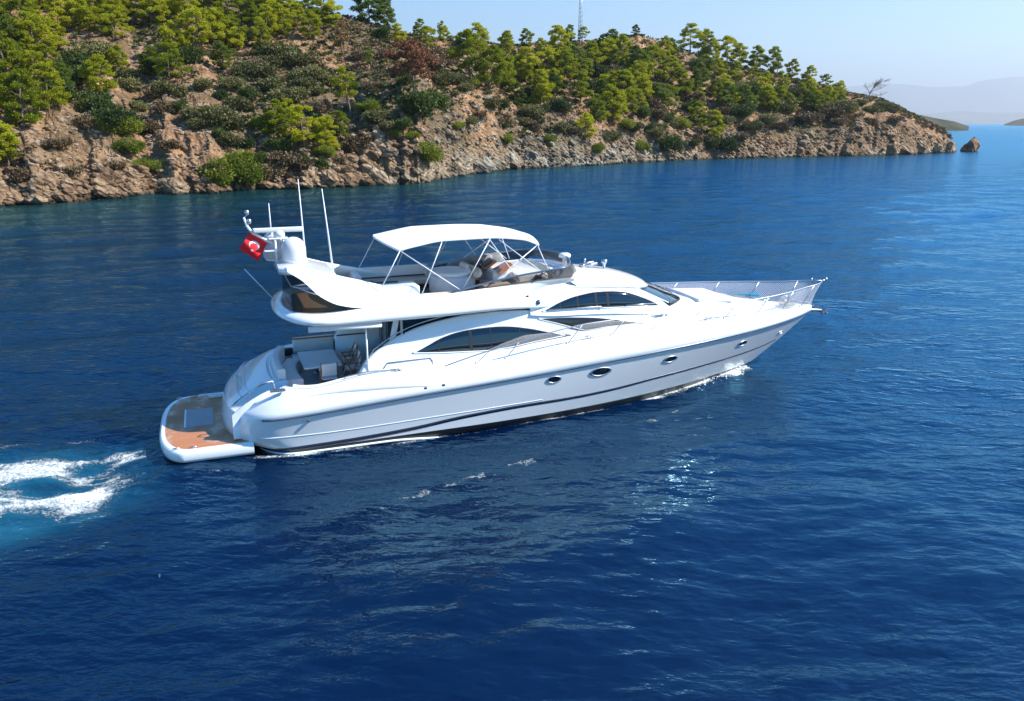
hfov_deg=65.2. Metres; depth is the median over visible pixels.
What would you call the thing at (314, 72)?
shrub
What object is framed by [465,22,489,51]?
pine tree
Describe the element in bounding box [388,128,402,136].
shrub
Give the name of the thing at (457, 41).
shrub
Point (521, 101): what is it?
pine tree
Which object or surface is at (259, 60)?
shrub
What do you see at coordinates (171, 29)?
pine tree
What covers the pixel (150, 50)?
pine tree
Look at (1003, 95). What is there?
mountain range
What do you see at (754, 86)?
shrub
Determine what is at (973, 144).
sea stack
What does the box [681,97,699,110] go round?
shrub
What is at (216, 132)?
shrub
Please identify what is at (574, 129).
shrub
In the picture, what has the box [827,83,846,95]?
pine tree
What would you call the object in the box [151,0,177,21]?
pine tree
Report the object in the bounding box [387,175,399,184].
boulder
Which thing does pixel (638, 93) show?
pine tree
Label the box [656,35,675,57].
pine tree
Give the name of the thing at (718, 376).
bow spray
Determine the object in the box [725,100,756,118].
shrub
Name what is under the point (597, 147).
shrub
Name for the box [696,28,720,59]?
pine tree
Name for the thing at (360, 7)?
pine tree
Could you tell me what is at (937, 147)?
boulder
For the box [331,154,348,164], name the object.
shrub
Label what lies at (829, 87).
pine tree
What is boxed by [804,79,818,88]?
pine tree
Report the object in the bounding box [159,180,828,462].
motor yacht
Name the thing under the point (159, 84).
shrub
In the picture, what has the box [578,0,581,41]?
lattice mast
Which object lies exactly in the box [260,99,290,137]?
pine tree
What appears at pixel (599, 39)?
pine tree
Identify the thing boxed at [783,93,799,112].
pine tree
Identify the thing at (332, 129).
shrub
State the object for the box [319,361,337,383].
folding chair
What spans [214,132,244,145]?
shrub
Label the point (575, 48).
pine tree
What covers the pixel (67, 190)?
rubble
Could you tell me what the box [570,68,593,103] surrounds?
pine tree
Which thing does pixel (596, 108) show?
pine tree
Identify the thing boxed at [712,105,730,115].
shrub
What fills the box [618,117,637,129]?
shrub
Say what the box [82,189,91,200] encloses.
boulder
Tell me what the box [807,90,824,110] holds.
pine tree
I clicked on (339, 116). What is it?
pine tree
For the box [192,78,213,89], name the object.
shrub
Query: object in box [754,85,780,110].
pine tree
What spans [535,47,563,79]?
pine tree
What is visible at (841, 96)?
pine tree
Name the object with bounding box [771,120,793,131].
shrub
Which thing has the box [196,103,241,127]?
shrub
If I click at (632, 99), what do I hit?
pine tree
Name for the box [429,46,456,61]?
shrub
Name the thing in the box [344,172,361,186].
boulder
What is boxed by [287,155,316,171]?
shrub
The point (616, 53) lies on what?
pine tree
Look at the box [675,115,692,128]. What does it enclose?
shrub
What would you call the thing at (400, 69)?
shrub
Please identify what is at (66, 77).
pine tree
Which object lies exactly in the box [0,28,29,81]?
pine tree
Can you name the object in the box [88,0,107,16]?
pine tree
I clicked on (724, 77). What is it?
pine tree
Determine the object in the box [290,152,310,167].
shrub
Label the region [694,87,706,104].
pine tree
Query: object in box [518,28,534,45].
pine tree
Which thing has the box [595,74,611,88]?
pine tree
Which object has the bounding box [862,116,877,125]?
shrub
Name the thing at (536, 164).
boulder
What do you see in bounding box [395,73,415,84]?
shrub
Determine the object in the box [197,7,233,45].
pine tree
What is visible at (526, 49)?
pine tree
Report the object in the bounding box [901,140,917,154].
boulder
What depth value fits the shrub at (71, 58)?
122.82 m
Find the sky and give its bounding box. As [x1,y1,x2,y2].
[284,0,1023,86]
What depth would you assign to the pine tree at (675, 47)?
242.81 m
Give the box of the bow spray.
[666,366,743,390]
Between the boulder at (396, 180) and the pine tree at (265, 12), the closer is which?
the boulder at (396, 180)
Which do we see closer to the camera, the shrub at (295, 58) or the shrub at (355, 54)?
the shrub at (295, 58)
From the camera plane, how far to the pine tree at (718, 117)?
212.92 m
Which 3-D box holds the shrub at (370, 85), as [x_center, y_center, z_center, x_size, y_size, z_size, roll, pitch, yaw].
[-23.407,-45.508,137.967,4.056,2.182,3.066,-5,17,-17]
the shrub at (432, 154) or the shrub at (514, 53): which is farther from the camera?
the shrub at (514, 53)
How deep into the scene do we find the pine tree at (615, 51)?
219.38 m
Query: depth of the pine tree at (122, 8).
143.98 m
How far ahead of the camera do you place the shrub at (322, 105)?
127.47 m
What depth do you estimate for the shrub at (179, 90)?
123.76 m
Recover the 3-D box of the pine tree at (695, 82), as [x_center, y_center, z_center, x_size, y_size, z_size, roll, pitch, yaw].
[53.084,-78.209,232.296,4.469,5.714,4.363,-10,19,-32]
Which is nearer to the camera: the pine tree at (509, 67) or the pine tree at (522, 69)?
the pine tree at (509, 67)
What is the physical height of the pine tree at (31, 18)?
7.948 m
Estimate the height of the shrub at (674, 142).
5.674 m
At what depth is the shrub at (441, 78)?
154.97 m
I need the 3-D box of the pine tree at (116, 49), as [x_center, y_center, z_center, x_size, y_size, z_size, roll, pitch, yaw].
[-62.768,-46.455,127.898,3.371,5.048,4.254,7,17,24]
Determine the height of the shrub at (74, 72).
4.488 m
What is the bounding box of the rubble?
[0,61,948,206]
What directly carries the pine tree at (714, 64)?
on the hillside
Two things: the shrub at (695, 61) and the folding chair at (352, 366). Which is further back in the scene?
the shrub at (695, 61)
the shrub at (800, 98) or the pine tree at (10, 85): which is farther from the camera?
the shrub at (800, 98)
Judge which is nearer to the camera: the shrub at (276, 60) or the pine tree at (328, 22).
the shrub at (276, 60)
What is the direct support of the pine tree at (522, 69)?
on the hillside
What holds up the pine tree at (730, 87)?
on the hillside
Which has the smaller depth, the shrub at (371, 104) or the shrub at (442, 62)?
the shrub at (371, 104)
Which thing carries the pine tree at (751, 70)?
on the hillside
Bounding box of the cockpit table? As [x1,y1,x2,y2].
[297,349,341,383]
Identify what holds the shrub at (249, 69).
on the hillside
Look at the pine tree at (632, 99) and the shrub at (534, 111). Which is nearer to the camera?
the shrub at (534, 111)
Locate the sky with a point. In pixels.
(928, 43)
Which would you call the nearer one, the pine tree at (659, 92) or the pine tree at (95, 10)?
the pine tree at (95, 10)
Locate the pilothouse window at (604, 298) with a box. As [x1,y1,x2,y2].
[542,290,658,311]
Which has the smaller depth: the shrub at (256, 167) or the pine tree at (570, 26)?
the shrub at (256, 167)
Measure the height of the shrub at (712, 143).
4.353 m
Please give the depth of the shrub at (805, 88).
251.10 m
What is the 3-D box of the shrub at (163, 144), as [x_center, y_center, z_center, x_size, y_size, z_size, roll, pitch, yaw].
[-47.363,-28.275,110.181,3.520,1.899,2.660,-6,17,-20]
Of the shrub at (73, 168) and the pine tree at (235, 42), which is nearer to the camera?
the shrub at (73, 168)
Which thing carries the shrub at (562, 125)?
on the hillside
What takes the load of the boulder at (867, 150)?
on the hillside
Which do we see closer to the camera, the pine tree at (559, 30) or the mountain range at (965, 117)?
the pine tree at (559, 30)
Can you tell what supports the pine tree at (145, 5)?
on the hillside
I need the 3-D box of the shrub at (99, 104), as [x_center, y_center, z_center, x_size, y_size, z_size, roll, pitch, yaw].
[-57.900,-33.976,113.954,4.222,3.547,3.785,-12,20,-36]
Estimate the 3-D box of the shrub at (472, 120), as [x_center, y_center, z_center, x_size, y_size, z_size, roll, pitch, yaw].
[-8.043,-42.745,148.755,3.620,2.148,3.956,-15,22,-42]
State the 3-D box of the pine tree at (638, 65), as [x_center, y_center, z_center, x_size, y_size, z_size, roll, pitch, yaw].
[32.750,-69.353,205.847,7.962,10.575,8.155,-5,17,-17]
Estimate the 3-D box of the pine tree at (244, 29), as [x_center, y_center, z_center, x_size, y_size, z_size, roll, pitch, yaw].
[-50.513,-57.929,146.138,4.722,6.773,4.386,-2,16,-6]
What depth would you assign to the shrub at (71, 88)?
112.80 m
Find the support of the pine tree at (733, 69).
on the hillside
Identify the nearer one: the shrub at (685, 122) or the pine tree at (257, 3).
the pine tree at (257, 3)
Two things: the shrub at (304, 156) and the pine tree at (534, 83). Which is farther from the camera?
the pine tree at (534, 83)
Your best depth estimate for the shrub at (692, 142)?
205.81 m
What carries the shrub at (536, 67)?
on the hillside
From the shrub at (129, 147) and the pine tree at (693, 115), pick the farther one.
the pine tree at (693, 115)
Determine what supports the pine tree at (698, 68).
on the hillside
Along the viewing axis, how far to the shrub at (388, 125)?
124.11 m
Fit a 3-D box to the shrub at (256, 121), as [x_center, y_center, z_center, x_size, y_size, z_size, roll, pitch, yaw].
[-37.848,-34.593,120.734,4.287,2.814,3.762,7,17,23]
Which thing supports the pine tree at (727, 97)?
on the hillside
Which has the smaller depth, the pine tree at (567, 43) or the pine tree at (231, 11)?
the pine tree at (231, 11)
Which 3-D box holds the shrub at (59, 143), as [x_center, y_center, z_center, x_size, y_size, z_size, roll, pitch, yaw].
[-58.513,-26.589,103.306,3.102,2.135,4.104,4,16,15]
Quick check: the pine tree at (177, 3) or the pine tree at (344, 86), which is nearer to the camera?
the pine tree at (344, 86)
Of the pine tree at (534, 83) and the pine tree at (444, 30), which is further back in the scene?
the pine tree at (444, 30)
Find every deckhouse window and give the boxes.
[413,325,570,353]
[538,316,640,330]
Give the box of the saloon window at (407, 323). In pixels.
[388,308,529,340]
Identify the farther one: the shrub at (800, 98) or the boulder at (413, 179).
the shrub at (800, 98)
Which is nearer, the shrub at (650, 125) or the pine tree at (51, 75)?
the pine tree at (51, 75)
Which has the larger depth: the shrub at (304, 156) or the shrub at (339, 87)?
the shrub at (339, 87)
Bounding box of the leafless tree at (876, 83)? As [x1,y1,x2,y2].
[863,76,889,102]
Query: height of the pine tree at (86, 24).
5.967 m
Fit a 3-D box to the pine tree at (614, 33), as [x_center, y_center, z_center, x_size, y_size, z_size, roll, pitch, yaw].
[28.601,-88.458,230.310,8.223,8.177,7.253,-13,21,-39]
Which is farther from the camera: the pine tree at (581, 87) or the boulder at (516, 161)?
the pine tree at (581, 87)
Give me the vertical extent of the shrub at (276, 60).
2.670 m
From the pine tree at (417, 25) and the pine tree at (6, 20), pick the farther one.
the pine tree at (417, 25)
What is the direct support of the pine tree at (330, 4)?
on the hillside
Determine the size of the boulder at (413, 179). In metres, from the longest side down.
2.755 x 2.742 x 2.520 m
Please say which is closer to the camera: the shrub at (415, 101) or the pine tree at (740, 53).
the shrub at (415, 101)
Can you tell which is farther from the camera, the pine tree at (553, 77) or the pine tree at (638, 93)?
the pine tree at (638, 93)
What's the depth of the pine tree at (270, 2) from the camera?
158.65 m
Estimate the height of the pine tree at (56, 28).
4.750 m
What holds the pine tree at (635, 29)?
on the hillside
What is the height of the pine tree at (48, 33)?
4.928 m
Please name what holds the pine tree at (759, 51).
on the hillside
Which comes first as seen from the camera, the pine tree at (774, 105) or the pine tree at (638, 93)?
the pine tree at (638, 93)
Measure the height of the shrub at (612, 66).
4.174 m
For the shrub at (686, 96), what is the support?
on the hillside
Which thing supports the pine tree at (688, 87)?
on the hillside
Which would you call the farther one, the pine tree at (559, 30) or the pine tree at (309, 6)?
the pine tree at (559, 30)
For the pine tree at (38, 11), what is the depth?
130.33 m
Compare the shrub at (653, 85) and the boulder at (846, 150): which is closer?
the shrub at (653, 85)
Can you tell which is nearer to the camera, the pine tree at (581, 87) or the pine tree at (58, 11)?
the pine tree at (58, 11)
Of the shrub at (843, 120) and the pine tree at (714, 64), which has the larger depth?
the pine tree at (714, 64)
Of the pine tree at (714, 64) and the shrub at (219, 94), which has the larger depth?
the pine tree at (714, 64)
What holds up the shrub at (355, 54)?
on the hillside
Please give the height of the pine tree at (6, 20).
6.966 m
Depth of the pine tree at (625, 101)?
193.35 m
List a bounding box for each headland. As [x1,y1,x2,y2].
[919,115,968,130]
[1004,118,1023,125]
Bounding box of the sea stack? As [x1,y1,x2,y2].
[960,137,980,151]
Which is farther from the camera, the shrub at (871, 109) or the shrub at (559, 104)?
the shrub at (871, 109)
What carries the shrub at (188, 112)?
on the hillside
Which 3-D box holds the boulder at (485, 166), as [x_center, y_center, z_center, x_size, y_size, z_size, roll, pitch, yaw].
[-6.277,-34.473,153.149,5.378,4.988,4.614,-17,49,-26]
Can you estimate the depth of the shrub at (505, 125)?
164.07 m
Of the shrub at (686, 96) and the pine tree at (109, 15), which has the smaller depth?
the pine tree at (109, 15)
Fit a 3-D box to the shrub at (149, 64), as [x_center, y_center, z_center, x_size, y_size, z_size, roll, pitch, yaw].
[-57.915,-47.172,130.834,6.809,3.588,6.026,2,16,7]
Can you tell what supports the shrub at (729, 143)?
on the hillside
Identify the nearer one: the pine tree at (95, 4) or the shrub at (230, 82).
the shrub at (230, 82)
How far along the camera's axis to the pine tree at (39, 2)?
140.39 m
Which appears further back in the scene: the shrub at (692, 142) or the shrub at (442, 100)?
the shrub at (692, 142)
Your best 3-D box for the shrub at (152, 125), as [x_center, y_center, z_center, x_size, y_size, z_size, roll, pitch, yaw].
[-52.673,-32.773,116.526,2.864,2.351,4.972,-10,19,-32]
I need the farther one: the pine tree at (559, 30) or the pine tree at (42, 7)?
the pine tree at (559, 30)
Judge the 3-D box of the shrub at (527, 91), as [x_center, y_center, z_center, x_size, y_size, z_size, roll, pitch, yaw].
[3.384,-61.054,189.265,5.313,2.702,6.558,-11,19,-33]
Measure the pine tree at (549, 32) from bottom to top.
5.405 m
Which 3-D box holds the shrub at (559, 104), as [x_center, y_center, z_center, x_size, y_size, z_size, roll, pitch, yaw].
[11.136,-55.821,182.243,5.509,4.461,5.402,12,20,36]
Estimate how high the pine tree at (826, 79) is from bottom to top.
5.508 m
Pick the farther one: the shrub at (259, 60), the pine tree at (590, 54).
the pine tree at (590, 54)
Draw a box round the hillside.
[0,0,956,206]
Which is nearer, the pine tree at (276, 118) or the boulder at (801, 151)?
the pine tree at (276, 118)
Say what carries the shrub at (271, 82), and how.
on the hillside
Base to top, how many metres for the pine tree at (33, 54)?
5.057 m
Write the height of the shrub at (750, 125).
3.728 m
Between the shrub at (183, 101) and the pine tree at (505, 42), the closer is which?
the shrub at (183, 101)
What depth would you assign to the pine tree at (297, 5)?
162.49 m
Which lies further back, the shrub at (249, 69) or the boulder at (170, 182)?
the shrub at (249, 69)
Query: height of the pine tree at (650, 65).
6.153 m
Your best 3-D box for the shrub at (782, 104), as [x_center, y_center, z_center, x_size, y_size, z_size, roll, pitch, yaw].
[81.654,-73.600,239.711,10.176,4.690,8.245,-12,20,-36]
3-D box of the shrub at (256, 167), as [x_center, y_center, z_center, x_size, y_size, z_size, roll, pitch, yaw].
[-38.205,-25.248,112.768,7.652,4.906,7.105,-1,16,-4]
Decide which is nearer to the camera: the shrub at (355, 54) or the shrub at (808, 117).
the shrub at (355, 54)
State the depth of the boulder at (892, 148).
237.62 m
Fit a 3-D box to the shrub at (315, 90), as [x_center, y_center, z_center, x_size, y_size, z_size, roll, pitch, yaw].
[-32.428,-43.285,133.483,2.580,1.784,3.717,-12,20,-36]
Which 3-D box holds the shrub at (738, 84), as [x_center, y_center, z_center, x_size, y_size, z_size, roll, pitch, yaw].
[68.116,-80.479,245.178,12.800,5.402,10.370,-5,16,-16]
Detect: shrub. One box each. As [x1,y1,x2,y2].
[6,165,32,183]
[9,79,41,100]
[39,79,81,100]
[40,136,76,150]
[48,57,98,83]
[59,47,91,65]
[60,164,85,176]
[67,40,120,58]
[71,114,99,129]
[72,86,114,111]
[84,102,144,126]
[88,116,146,135]
[89,100,118,111]
[104,159,127,169]
[109,136,147,153]
[113,67,141,78]
[114,76,145,91]
[127,156,164,171]
[128,100,149,110]
[137,50,180,71]
[140,87,166,97]
[142,117,161,131]
[148,79,174,92]
[151,99,178,114]
[154,138,181,149]
[167,85,192,96]
[171,97,188,104]
[171,100,186,111]
[175,44,206,64]
[178,104,206,119]
[186,117,214,129]
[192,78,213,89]
[195,146,264,185]
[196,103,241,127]
[202,159,228,173]
[206,49,227,58]
[210,126,234,138]
[211,88,229,99]
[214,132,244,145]
[216,75,247,89]
[222,95,255,110]
[222,113,247,130]
[227,60,279,78]
[227,156,267,185]
[229,136,255,149]
[235,85,258,99]
[246,113,271,128]
[249,57,269,65]
[252,54,284,66]
[252,150,268,164]
[256,76,283,89]
[258,41,302,58]
[259,161,291,177]
[262,135,293,153]
[265,150,301,169]
[267,86,310,102]
[272,84,312,98]
[281,51,316,65]
[287,64,331,80]
[287,76,317,86]
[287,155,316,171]
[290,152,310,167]
[308,86,323,94]
[311,144,336,157]
[313,98,332,112]
[313,120,340,131]
[314,155,329,168]
[318,74,340,85]
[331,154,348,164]
[337,80,360,89]
[341,134,372,152]
[346,48,373,60]
[352,97,381,112]
[361,108,392,123]
[364,80,386,89]
[371,24,390,37]
[373,47,393,59]
[378,120,396,129]
[388,64,411,76]
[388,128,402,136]
[392,116,413,129]
[394,89,437,121]
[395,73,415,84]
[405,129,420,138]
[410,139,444,165]
[422,54,449,69]
[423,89,452,110]
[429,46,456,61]
[430,67,449,73]
[432,70,469,85]
[453,121,465,128]
[454,38,474,47]
[457,82,474,91]
[465,77,480,86]
[465,115,479,124]
[473,109,486,119]
[483,97,502,109]
[493,96,511,110]
[494,109,513,127]
[501,121,509,128]
[503,133,514,143]
[505,51,523,62]
[514,117,531,125]
[516,103,543,118]
[519,86,532,96]
[524,118,541,132]
[533,62,549,76]
[541,103,550,110]
[542,134,557,142]
[549,96,573,113]
[553,120,572,131]
[567,125,582,134]
[582,79,595,89]
[587,63,610,78]
[590,142,604,152]
[602,129,623,140]
[608,63,624,69]
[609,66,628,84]
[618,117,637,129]
[620,120,646,132]
[632,104,652,118]
[635,140,651,150]
[642,96,664,109]
[644,124,653,129]
[645,126,667,137]
[650,81,662,94]
[650,109,665,120]
[650,122,668,129]
[653,132,684,153]
[663,110,675,121]
[669,120,680,128]
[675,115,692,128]
[676,90,705,104]
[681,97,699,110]
[684,139,701,146]
[689,56,712,68]
[692,132,703,141]
[699,112,711,120]
[704,136,722,150]
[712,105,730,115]
[713,115,737,124]
[716,133,739,152]
[722,79,756,92]
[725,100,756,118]
[735,131,750,140]
[741,119,765,130]
[745,80,762,94]
[755,84,785,93]
[756,113,779,124]
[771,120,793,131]
[773,97,800,111]
[786,85,806,97]
[788,83,820,97]
[791,111,826,123]
[796,96,802,107]
[804,102,825,111]
[818,105,848,119]
[820,98,859,113]
[829,116,850,124]
[854,98,867,104]
[862,105,881,112]
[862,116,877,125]
[874,101,894,105]
[882,104,902,112]
[886,114,905,123]
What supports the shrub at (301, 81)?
on the hillside
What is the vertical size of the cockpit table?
0.670 m
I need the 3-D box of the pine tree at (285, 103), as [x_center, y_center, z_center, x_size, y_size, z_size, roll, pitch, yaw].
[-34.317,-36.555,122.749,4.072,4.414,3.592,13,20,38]
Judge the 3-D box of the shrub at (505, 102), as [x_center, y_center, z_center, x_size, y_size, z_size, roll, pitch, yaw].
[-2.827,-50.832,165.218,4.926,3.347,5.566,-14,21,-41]
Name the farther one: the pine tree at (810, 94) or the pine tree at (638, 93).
the pine tree at (810, 94)
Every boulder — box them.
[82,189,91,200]
[163,177,190,193]
[326,169,339,186]
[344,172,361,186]
[368,168,388,184]
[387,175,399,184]
[408,175,416,183]
[440,169,450,178]
[458,163,465,174]
[474,156,493,173]
[495,159,506,170]
[509,152,523,168]
[531,160,539,168]
[796,147,805,156]
[819,147,829,156]
[841,143,853,155]
[860,144,873,155]
[886,142,897,154]
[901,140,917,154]
[917,140,927,153]
[933,143,942,152]
[945,141,955,152]
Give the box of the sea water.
[0,124,1023,700]
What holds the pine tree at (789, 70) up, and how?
on the hillside
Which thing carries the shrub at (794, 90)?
on the hillside
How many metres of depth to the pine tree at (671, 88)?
214.18 m
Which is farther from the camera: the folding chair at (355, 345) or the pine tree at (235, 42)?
the pine tree at (235, 42)
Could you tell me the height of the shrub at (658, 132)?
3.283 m
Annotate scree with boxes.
[0,32,926,190]
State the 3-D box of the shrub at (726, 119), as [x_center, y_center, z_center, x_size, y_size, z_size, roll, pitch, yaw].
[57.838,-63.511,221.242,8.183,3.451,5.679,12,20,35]
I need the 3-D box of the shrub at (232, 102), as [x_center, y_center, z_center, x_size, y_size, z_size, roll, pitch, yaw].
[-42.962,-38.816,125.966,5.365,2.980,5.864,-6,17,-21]
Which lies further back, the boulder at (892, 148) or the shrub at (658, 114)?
the boulder at (892, 148)
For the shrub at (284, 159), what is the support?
on the hillside
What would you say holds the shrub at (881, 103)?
on the hillside
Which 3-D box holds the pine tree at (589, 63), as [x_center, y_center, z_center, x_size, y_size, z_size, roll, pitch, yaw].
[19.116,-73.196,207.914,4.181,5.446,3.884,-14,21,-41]
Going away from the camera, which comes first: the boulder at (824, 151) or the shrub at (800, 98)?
the boulder at (824, 151)
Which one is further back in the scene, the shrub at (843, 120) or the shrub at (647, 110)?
the shrub at (843, 120)
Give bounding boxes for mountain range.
[844,76,1023,114]
[921,111,1023,123]
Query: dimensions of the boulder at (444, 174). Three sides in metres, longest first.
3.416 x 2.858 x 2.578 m
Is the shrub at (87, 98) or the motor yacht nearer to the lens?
the motor yacht
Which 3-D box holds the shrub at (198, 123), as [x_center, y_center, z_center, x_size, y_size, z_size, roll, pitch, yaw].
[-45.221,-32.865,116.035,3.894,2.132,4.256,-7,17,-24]
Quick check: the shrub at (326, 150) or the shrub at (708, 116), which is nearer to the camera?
the shrub at (326, 150)
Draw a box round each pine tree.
[0,0,44,29]
[0,13,30,57]
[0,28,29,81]
[0,68,51,128]
[0,120,20,167]
[0,130,21,166]
[2,10,58,58]
[12,42,32,70]
[20,50,52,77]
[20,62,70,111]
[21,5,50,26]
[29,38,60,62]
[30,0,48,10]
[31,23,59,45]
[36,0,58,8]
[43,0,73,31]
[47,22,68,47]
[51,62,74,84]
[62,0,90,28]
[70,0,99,31]
[77,53,119,95]
[85,0,108,17]
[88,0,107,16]
[93,4,134,39]
[98,0,129,25]
[104,43,129,71]
[113,0,134,16]
[126,0,148,21]
[129,0,168,24]
[138,46,162,75]
[148,42,193,80]
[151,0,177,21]
[155,19,184,55]
[160,0,180,18]
[170,0,201,17]
[174,6,222,46]
[193,0,212,7]
[197,0,225,10]
[197,6,238,41]
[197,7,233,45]
[209,40,235,68]
[219,0,244,17]
[224,14,247,48]
[224,20,244,48]
[234,0,259,22]
[237,150,261,165]
[244,0,265,15]
[246,18,273,45]
[252,4,283,35]
[257,0,282,29]
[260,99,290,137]
[265,2,295,34]
[276,98,298,121]
[279,0,294,17]
[279,104,325,146]
[286,2,308,29]
[293,0,320,19]
[298,9,322,39]
[308,0,342,21]
[310,115,340,147]
[320,7,336,26]
[326,110,350,140]
[329,65,359,116]
[332,19,349,51]
[349,0,384,23]
[362,45,374,67]
[374,0,396,26]
[383,39,439,90]
[390,23,406,41]
[412,18,424,34]
[415,25,436,48]
[437,20,445,31]
[437,26,449,40]
[446,28,487,77]
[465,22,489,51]
[476,44,511,89]
[492,48,517,84]
[497,30,515,54]
[500,76,511,92]
[508,81,527,106]
[513,46,541,80]
[514,55,533,81]
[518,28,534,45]
[527,69,555,103]
[530,77,542,97]
[534,37,551,59]
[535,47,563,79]
[547,25,563,39]
[547,72,565,97]
[548,25,573,50]
[548,46,579,81]
[548,67,563,88]
[558,53,575,73]
[563,41,573,47]
[564,24,575,40]
[568,45,586,69]
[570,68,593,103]
[571,112,597,139]
[577,58,594,75]
[578,26,589,38]
[580,40,604,64]
[588,93,606,124]
[594,78,608,95]
[594,84,629,123]
[595,37,616,64]
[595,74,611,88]
[597,34,604,48]
[601,29,624,48]
[603,44,620,63]
[603,48,622,67]
[604,69,637,95]
[606,70,619,91]
[612,89,627,113]
[616,33,632,56]
[617,55,630,68]
[625,44,643,65]
[626,60,652,98]
[626,95,638,115]
[629,49,653,75]
[629,90,648,115]
[631,24,640,34]
[636,77,654,96]
[643,45,667,78]
[644,59,653,76]
[649,82,674,104]
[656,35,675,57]
[656,84,680,109]
[658,55,684,81]
[665,37,680,56]
[673,68,694,93]
[675,23,704,51]
[687,101,707,122]
[689,72,702,89]
[691,61,710,87]
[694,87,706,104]
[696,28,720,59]
[697,110,726,137]
[699,35,709,53]
[705,54,726,77]
[709,77,723,98]
[713,35,738,63]
[714,74,734,89]
[714,89,732,106]
[716,82,740,103]
[717,57,728,72]
[726,61,744,81]
[728,42,748,62]
[730,92,744,107]
[737,83,758,106]
[745,66,761,81]
[747,45,764,66]
[753,76,773,100]
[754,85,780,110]
[762,46,782,73]
[762,71,773,85]
[764,98,777,111]
[776,70,790,88]
[776,85,786,102]
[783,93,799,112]
[784,58,800,77]
[796,82,809,99]
[800,65,817,85]
[800,91,818,110]
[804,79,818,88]
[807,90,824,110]
[810,87,819,101]
[818,74,833,87]
[819,89,831,107]
[821,84,833,101]
[826,90,839,102]
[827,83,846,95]
[836,80,846,92]
[837,93,847,100]
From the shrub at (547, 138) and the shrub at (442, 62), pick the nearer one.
the shrub at (442, 62)
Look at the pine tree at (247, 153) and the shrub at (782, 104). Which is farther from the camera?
the shrub at (782, 104)
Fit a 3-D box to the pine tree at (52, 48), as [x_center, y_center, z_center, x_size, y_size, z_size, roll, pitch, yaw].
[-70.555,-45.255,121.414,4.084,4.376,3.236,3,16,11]
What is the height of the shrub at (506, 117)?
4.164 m
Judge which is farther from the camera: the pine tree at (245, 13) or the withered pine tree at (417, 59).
the pine tree at (245, 13)
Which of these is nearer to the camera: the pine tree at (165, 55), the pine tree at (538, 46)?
the pine tree at (165, 55)
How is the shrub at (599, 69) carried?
on the hillside
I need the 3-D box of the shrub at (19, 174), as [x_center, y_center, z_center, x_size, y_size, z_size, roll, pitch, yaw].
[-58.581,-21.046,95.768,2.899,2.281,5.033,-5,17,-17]
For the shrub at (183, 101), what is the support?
on the hillside
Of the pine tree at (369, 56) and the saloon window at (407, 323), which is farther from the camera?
the pine tree at (369, 56)
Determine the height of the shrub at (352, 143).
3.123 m
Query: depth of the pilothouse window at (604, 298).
25.85 m
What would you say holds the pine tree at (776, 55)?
on the hillside
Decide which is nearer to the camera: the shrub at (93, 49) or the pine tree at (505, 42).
the shrub at (93, 49)
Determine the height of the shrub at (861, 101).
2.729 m
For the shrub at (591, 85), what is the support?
on the hillside
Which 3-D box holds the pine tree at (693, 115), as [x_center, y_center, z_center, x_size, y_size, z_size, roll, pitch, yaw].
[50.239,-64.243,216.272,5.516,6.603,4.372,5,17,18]
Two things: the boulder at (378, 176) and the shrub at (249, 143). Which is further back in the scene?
the boulder at (378, 176)
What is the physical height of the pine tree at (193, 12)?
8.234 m
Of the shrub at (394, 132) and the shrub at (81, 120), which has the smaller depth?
the shrub at (81, 120)
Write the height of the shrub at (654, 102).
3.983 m
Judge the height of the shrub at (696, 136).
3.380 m
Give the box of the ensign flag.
[239,233,267,260]
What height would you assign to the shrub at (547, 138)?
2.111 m
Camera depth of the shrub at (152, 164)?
108.60 m
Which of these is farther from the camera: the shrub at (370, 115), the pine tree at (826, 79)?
the pine tree at (826, 79)
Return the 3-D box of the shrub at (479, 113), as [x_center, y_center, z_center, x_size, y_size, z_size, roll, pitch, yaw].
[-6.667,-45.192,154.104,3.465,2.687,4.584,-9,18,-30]
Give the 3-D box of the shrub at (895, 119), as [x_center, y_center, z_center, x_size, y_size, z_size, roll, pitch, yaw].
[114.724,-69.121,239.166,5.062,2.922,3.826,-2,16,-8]
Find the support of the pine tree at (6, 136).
on the hillside
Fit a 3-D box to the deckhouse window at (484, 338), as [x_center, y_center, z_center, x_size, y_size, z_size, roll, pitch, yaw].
[-0.539,-0.390,24.587,5.161,0.751,0.206,-6,17,-20]
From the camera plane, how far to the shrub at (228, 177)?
109.64 m
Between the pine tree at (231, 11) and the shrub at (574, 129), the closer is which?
the pine tree at (231, 11)
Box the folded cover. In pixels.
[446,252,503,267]
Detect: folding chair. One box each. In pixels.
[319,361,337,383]
[341,341,357,374]
[344,349,361,375]

